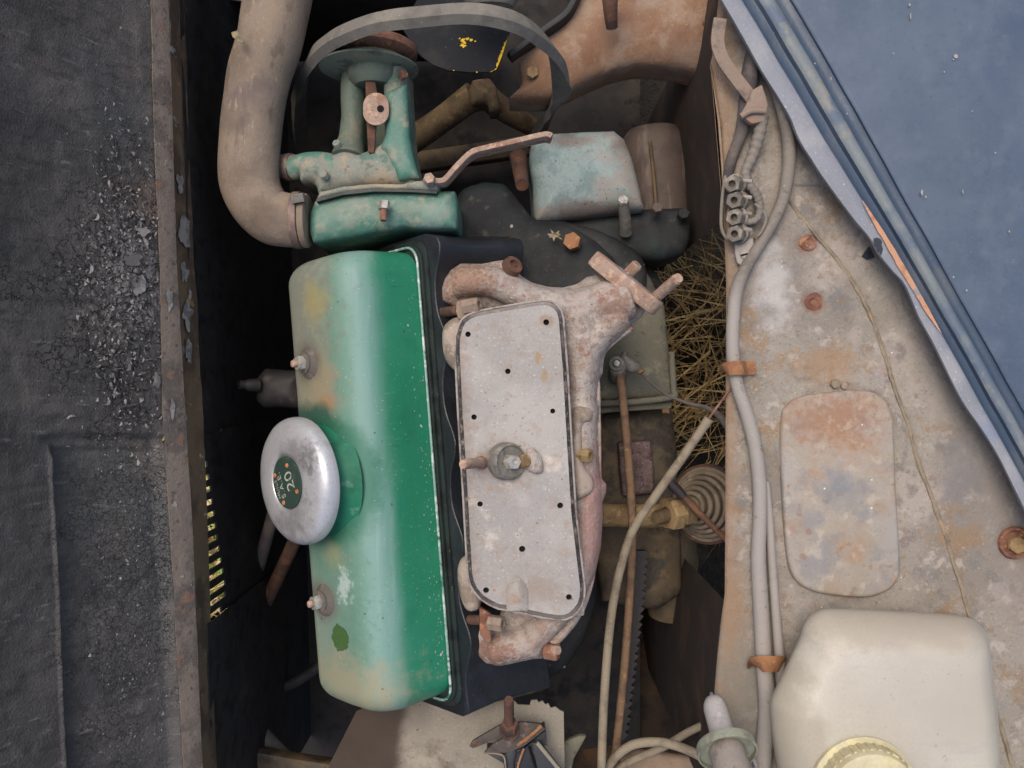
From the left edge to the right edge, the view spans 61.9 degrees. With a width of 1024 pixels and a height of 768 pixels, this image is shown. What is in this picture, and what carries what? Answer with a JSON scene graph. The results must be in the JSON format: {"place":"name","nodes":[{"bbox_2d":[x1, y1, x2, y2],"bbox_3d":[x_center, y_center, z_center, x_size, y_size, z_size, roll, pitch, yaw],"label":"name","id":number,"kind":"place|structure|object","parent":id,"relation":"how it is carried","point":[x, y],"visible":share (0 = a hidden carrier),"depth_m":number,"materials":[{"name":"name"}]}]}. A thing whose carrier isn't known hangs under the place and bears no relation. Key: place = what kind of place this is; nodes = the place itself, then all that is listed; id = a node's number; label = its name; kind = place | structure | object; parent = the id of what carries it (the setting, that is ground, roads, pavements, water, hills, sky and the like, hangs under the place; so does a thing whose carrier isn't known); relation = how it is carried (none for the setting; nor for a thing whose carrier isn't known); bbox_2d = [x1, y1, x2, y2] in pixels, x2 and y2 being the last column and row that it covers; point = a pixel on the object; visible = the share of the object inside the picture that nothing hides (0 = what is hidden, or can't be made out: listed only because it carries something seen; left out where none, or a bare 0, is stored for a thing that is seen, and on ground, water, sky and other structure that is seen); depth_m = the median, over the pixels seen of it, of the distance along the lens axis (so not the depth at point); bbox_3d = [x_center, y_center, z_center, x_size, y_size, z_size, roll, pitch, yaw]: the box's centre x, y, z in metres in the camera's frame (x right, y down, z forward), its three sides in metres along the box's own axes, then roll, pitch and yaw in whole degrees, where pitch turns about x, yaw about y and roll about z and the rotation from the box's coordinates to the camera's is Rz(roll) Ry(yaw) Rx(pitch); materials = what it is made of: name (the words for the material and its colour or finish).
{"place":"outdoors","nodes":[
{"label":"outdoors","id":0,"kind":"place"},
{"bbox_2d":[163,79,725,620],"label":"ground","id":1,"kind":"structure","parent":0,"point":[711,565],"depth_m":1.39,"materials":[{"name":"brown plant"}]},
{"bbox_2d":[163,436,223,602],"bbox_3d":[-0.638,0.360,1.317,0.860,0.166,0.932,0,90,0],"label":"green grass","id":2,"kind":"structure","parent":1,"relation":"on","point":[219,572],"depth_m":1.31,"materials":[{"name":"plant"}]},
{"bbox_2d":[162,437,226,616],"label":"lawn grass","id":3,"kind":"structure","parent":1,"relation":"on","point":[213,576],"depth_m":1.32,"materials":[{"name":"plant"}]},
{"bbox_2d":[178,0,310,767],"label":"grille","id":4,"kind":"object","parent":1,"relation":"on","point":[257,650],"visible":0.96,"depth_m":0.90,"materials":[{"name":"black metal"}]},
{"bbox_2d":[0,0,216,767],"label":"bonnet","id":5,"kind":"object","parent":4,"relation":"attached to","point":[105,616],"visible":1,"depth_m":0.71,"materials":[{"name":"paint"}]},
{"bbox_2d":[258,511,275,570],"bbox_3d":[-0.298,0.224,0.997,0.018,0.152,0.241,24,90,0],"label":"dark rod","id":6,"kind":"object","parent":4,"relation":"attached to","point":[266,537],"visible":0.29,"depth_m":0.95,"materials":[{"name":"grey metal"}]},
{"bbox_2d":[237,369,297,408],"bbox_3d":[-0.252,0.005,0.923,0.066,0.089,0.043,0,90,0],"label":"rubber boot","id":7,"kind":"object","parent":4,"relation":"attached to","point":[273,388],"visible":0.66,"depth_m":0.89,"materials":[{"name":"rubber"}]},
{"bbox_2d":[265,729,290,750],"bbox_3d":[-0.289,0.383,0.972,0.060,0.056,0.223,-32,90,0],"label":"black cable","id":8,"kind":"object","parent":4,"relation":"attached to","point":[272,740],"visible":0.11,"depth_m":0.96,"materials":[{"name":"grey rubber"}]},
{"bbox_2d":[266,540,299,605],"bbox_3d":[-0.283,0.247,0.997,0.018,0.152,0.219,31,90,0],"label":"brown rod","id":9,"kind":"object","parent":4,"relation":"attached to","point":[282,567],"visible":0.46,"depth_m":0.95,"materials":[{"name":"brown metal"}]},
{"bbox_2d":[257,746,332,767],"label":"bottom rail","id":10,"kind":"object","parent":4,"relation":"attached to","point":[268,757],"visible":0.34,"depth_m":0.93,"materials":[{"name":"brown metal"}]},
{"bbox_2d":[284,660,318,690],"bbox_3d":[-0.300,0.368,1.047,0.149,0.014,0.041,-28,90,0],"label":"thin cable","id":11,"kind":"object","parent":4,"relation":"attached to","point":[304,676],"visible":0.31,"depth_m":1.04,"materials":[{"name":"black rubber"}]},
{"bbox_2d":[231,0,501,61],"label":"radiator","id":12,"kind":"object","parent":4,"relation":"attached to","point":[327,16],"visible":0.1,"depth_m":0.97,"materials":[{"name":"black metal"}]},
{"bbox_2d":[655,229,725,567],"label":"dry grass","id":13,"kind":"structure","parent":1,"relation":"on","point":[685,396],"depth_m":1.23,"materials":[{"name":"plant"}]},
{"bbox_2d":[641,0,1023,767],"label":"wing","id":14,"kind":"structure","parent":1,"relation":"on","point":[891,486],"depth_m":0.83,"materials":[{"name":"beige metal"}]},
{"bbox_2d":[507,0,707,111],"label":"crossmember","id":15,"kind":"object","parent":14,"relation":"attached to","point":[597,44],"visible":0.77,"depth_m":0.90,"materials":[{"name":"brown metal"}]},
{"bbox_2d":[614,722,700,767],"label":"second bulb wire","id":16,"kind":"object","parent":14,"relation":"attached to","point":[654,751],"visible":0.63,"depth_m":0.89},
{"bbox_2d":[641,372,725,430],"bbox_3d":[0.197,0.031,0.886,0.030,0.067,0.142,-43,90,0],"label":"earth lead","id":17,"kind":"object","parent":14,"relation":"attached to","point":[719,416],"visible":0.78,"depth_m":0.89,"materials":[{"name":"grey rubber"}]},
{"bbox_2d":[696,692,757,767],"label":"cylinder","id":18,"kind":"object","parent":14,"relation":"on","point":[723,743],"visible":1,"depth_m":0.76,"materials":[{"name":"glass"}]},
{"bbox_2d":[718,361,755,375],"bbox_3d":[0.216,-0.015,0.815,0.038,0.020,0.015,0,90,0],"label":"pipe clip","id":19,"kind":"object","parent":14,"relation":"attached to","point":[729,368],"visible":1,"depth_m":0.81,"materials":[{"name":"orange metal"}]},
{"bbox_2d":[597,386,730,767],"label":"throttle cable","id":20,"kind":"object","parent":19,"relation":"attached to","point":[706,422],"visible":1,"depth_m":0.86,"materials":[{"name":"beige rubber"}]},
{"bbox_2d":[606,737,697,767],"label":"bulb wire","id":21,"kind":"object","parent":20,"relation":"attached to","point":[618,754],"visible":0.88,"depth_m":0.86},
{"bbox_2d":[711,17,767,126],"bbox_3d":[0.212,-0.295,0.802,0.032,0.015,0.108,-22,90,0],"label":"support strap","id":22,"kind":"object","parent":14,"relation":"on","point":[753,111],"visible":1,"depth_m":0.80,"materials":[{"name":"beige metal"}]},
{"bbox_2d":[724,174,754,264],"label":"pipe union block","id":23,"kind":"structure","parent":14,"relation":"on","point":[740,202],"depth_m":0.81,"materials":[{"name":"grey metal"}]},
{"bbox_2d":[719,175,729,241],"bbox_3d":[0.203,-0.167,0.817,0.011,0.003,0.064,-5,90,0],"label":"thin pipe","id":24,"kind":"object","parent":23,"relation":"attached to","point":[723,233],"visible":1,"depth_m":0.82,"materials":[{"name":"grey metal"}]},
{"bbox_2d":[740,115,768,225],"bbox_3d":[0.229,-0.203,0.810,0.024,0.017,0.104,2,90,0],"label":"taped wire","id":25,"kind":"object","parent":23,"relation":"attached to","point":[758,138],"visible":1,"depth_m":0.81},
{"bbox_2d":[721,49,759,217],"bbox_3d":[0.219,-0.248,0.822,0.018,0.027,0.174,11,90,0],"label":"dark pipe","id":26,"kind":"object","parent":14,"relation":"on","point":[750,72],"visible":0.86,"depth_m":0.81,"materials":[{"name":"grey rubber"}]},
{"bbox_2d":[726,80,795,767],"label":"grey loom","id":27,"kind":"object","parent":14,"relation":"on","point":[766,689],"visible":0.97,"depth_m":0.81,"materials":[{"name":"grey plastic"}]},
{"bbox_2d":[754,203,767,236],"bbox_3d":[0.237,-0.156,0.811,0.012,0.005,0.033,-6,90,0],"label":"fine wire","id":28,"kind":"object","parent":14,"relation":"on","point":[764,224],"visible":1,"depth_m":0.81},
{"bbox_2d":[747,656,786,671],"bbox_3d":[0.244,0.266,0.813,0.041,0.021,0.020,0,90,0],"label":"pipe clip","id":29,"kind":"object","parent":14,"relation":"attached to","point":[768,663],"visible":1,"depth_m":0.81,"materials":[{"name":"orange metal"}]},
{"bbox_2d":[766,481,784,684],"bbox_3d":[0.253,0.209,0.820,0.011,0.010,0.232,-3,90,0],"label":"thin loom","id":30,"kind":"object","parent":14,"relation":"on","point":[778,646],"visible":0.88,"depth_m":0.82,"materials":[{"name":"grey rubber"}]},
{"bbox_2d":[720,0,1023,511],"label":"blue wing","id":31,"kind":"structure","parent":14,"relation":"on","point":[906,118],"depth_m":0.79,"materials":[{"name":"blue metal"}]},
{"bbox_2d":[769,608,999,767],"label":"washer bottle","id":32,"kind":"object","parent":14,"relation":"on","point":[859,688],"visible":1,"depth_m":0.74,"materials":[{"name":"plastic"}]},
{"bbox_2d":[287,0,639,756],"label":"undertray","id":33,"kind":"object","parent":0,"point":[573,692],"depth_m":1.17,"materials":[{"name":"metal"}]},
{"bbox_2d":[457,149,646,676],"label":"engine block","id":34,"kind":"structure","parent":33,"relation":"on","point":[491,209],"depth_m":0.90,"materials":[{"name":"black metal"}]},
{"bbox_2d":[286,62,462,254],"bbox_3d":[-0.147,-0.225,0.858,0.146,0.129,0.209,-20,90,0],"label":"water pump","id":35,"kind":"object","parent":34,"relation":"on","point":[383,194],"visible":0.94,"depth_m":0.81,"materials":[{"name":"metal"}]},
{"bbox_2d":[218,0,312,248],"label":"radiator hose","id":36,"kind":"object","parent":35,"relation":"attached to","point":[263,205],"visible":0.99,"depth_m":0.79,"materials":[{"name":"rubber"}]},
{"bbox_2d":[231,30,243,43],"bbox_3d":[-0.246,-0.311,0.765,0.013,0.005,0.012,0,90,0],"label":"dead leaf","id":37,"kind":"object","parent":36,"relation":"on","point":[236,36],"visible":1,"depth_m":0.76,"materials":[{"name":"beige plant"}]},
{"bbox_2d":[280,153,294,181],"bbox_3d":[-0.231,-0.213,0.844,0.053,0.038,0.028,0,90,0],"label":"bypass hose","id":38,"kind":"object","parent":35,"relation":"attached to","point":[284,175],"visible":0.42,"depth_m":0.83,"materials":[{"name":"rubber"}]},
{"bbox_2d":[318,31,418,80],"bbox_3d":[-0.139,-0.315,0.827,0.096,0.096,0.024,0,90,0],"label":"pump pulley","id":39,"kind":"object","parent":35,"relation":"attached to","point":[392,48],"visible":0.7,"depth_m":0.80,"materials":[{"name":"teal metal"}]},
{"bbox_2d":[291,3,570,147],"bbox_3d":[-0.103,-0.308,0.884,0.328,0.342,0.038,0,90,0],"label":"fan belt","id":40,"kind":"object","parent":39,"relation":"attached to","point":[503,18],"visible":0.95,"depth_m":0.75,"materials":[{"name":"rubber"}]},
{"bbox_2d":[403,0,517,72],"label":"cooling fan","id":41,"kind":"object","parent":39,"relation":"attached to","point":[468,48],"visible":0.79,"depth_m":0.84},
{"bbox_2d":[363,81,388,153],"bbox_3d":[-0.128,-0.260,0.809,0.024,0.014,0.080,0,90,0],"label":"slotted bracket","id":42,"kind":"object","parent":35,"relation":"attached to","point":[375,108],"visible":1,"depth_m":0.80,"materials":[{"name":"metal"}]},
{"bbox_2d":[424,131,552,187],"bbox_3d":[-0.023,-0.216,0.806,0.128,0.030,0.019,-23,90,0],"label":"rusty strap","id":43,"kind":"object","parent":35,"relation":"attached to","point":[459,166],"visible":1,"depth_m":0.80,"materials":[{"name":"metal"}]},
{"bbox_2d":[329,699,564,767],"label":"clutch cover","id":44,"kind":"object","parent":34,"relation":"on","point":[421,734],"visible":0.77,"depth_m":0.87,"materials":[{"name":"metal"}]},
{"bbox_2d":[470,696,560,767],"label":"angle bracket","id":45,"kind":"object","parent":44,"relation":"on","point":[511,748],"visible":1,"depth_m":0.84,"materials":[{"name":"metal"}]},
{"bbox_2d":[564,734,585,767],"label":"bent tab","id":46,"kind":"object","parent":44,"relation":"attached to","point":[572,745],"visible":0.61,"depth_m":0.90,"materials":[{"name":"beige metal"}]},
{"bbox_2d":[371,234,549,715],"bbox_3d":[-0.067,0.079,0.888,0.190,0.175,0.480,-4,90,0],"label":"cylinder head","id":47,"kind":"object","parent":34,"relation":"on","point":[481,683],"visible":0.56,"depth_m":0.81},
{"bbox_2d":[289,245,456,710],"bbox_3d":[-0.144,0.091,0.836,0.155,0.140,0.443,-4,90,0],"label":"rocker cover","id":48,"kind":"object","parent":47,"relation":"on","point":[379,603],"visible":0.91,"depth_m":0.79,"materials":[{"name":"metal"}]},
{"bbox_2d":[260,417,339,544],"bbox_3d":[-0.198,0.090,0.794,0.091,0.091,0.119,0,90,0],"label":"oil filler cap","id":49,"kind":"object","parent":48,"relation":"on","point":[300,478],"visible":1,"depth_m":0.77,"materials":[{"name":"silver metal"}]},
{"bbox_2d":[442,317,593,615],"bbox_3d":[0.005,0.075,0.799,0.142,0.037,0.276,0,90,0],"label":"inlet manifold","id":50,"kind":"object","parent":47,"relation":"on","point":[584,483],"visible":0.54,"depth_m":0.79,"materials":[{"name":"beige metal"}]},
{"bbox_2d":[440,251,682,665],"bbox_3d":[0.040,0.072,0.805,0.226,0.089,0.395,0,90,0],"label":"exhaust manifold","id":51,"kind":"object","parent":47,"relation":"on","point":[607,306],"visible":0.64,"depth_m":0.79,"materials":[{"name":"metal"}]},
{"bbox_2d":[454,299,585,620],"bbox_3d":[0.004,0.071,0.754,0.107,0.046,0.292,-5,90,0],"label":"drilled plate","id":52,"kind":"object","parent":51,"relation":"on","point":[523,551],"visible":1,"depth_m":0.77,"materials":[{"name":"metal"}]},
{"bbox_2d":[415,79,537,173],"bbox_3d":[-0.055,-0.320,1.051,0.171,0.131,0.070,-9,90,0],"label":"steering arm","id":53,"kind":"object","parent":34,"relation":"attached to","point":[461,104],"visible":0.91,"depth_m":1.02},
{"bbox_2d":[548,230,560,240],"bbox_3d":[0.044,-0.154,0.884,0.016,0.003,0.013,0,90,0],"label":"leaf","id":54,"kind":"object","parent":34,"relation":"on","point":[553,235],"visible":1,"depth_m":0.88,"materials":[{"name":"beige plant"}]},
{"bbox_2d":[563,232,581,251],"bbox_3d":[0.063,-0.148,0.889,0.020,0.015,0.019,0,90,0],"label":"rusty bolt","id":55,"kind":"object","parent":34,"relation":"on","point":[572,241],"visible":1,"depth_m":0.88,"materials":[{"name":"orange metal"}]},
{"bbox_2d":[528,123,690,267],"bbox_3d":[0.118,-0.223,0.980,0.198,0.181,0.172,0,90,0],"label":"dynamo","id":56,"kind":"object","parent":34,"relation":"attached to","point":[629,189],"visible":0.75,"depth_m":0.93,"materials":[{"name":"metal"}]},
{"bbox_2d":[600,267,678,413],"bbox_3d":[0.137,-0.056,1.026,0.102,0.143,0.180,0,90,0],"label":"carburettor box","id":57,"kind":"object","parent":34,"relation":"attached to","point":[644,343],"visible":0.38,"depth_m":0.96,"materials":[{"name":"green metal"}]},
{"bbox_2d":[608,350,643,385],"bbox_3d":[0.120,-0.017,0.926,0.036,0.040,0.033,-36,90,0],"label":"cable fitting","id":58,"kind":"object","parent":57,"relation":"attached to","point":[622,364],"visible":1,"depth_m":0.92,"materials":[{"name":"metal"}]},
{"bbox_2d":[611,384,636,766],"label":"brown cable","id":59,"kind":"object","parent":58,"relation":"hanging from","point":[630,580],"visible":0.89,"depth_m":0.91,"materials":[{"name":"brown rubber"}]},
{"bbox_2d":[613,549,648,739],"bbox_3d":[0.136,0.296,0.972,0.018,0.010,0.217,7,90,0],"label":"toothed strip","id":60,"kind":"object","parent":59,"relation":"hanging from","point":[641,569],"visible":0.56,"depth_m":0.97,"materials":[{"name":"metal"}]},
{"bbox_2d":[597,408,698,623],"bbox_3d":[0.162,0.160,1.083,0.141,0.168,0.273,0,90,0],"label":"gearbox","id":61,"kind":"object","parent":34,"relation":"attached to","point":[654,449],"visible":0.54,"depth_m":1.02,"materials":[{"name":"brown metal"}]},
{"bbox_2d":[671,464,724,544],"bbox_3d":[0.223,0.136,0.966,0.076,0.076,0.091,0,90,0],"label":"ribbed gaiter","id":62,"kind":"object","parent":61,"relation":"on","point":[702,486],"visible":0.52,"depth_m":0.95,"materials":[{"name":"rubber"}]},
{"bbox_2d":[667,480,724,541],"bbox_3d":[0.195,0.133,0.893,0.011,0.020,0.086,-45,90,0],"label":"short lever","id":63,"kind":"object","parent":62,"relation":"on","point":[674,487],"visible":0.87,"depth_m":0.89,"materials":[{"name":"metal"}]},
{"bbox_2d":[602,494,697,529],"bbox_3d":[0.144,0.140,0.935,0.109,0.090,0.042,0,90,0],"label":"pipe","id":64,"kind":"object","parent":34,"relation":"attached to","point":[675,513],"visible":0.84,"depth_m":0.91,"materials":[{"name":"beige metal"}]},
{"bbox_2d":[572,620,692,767],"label":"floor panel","id":65,"kind":"structure","parent":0,"point":[655,720],"depth_m":1.18,"materials":[{"name":"brown metal"}]}
]}

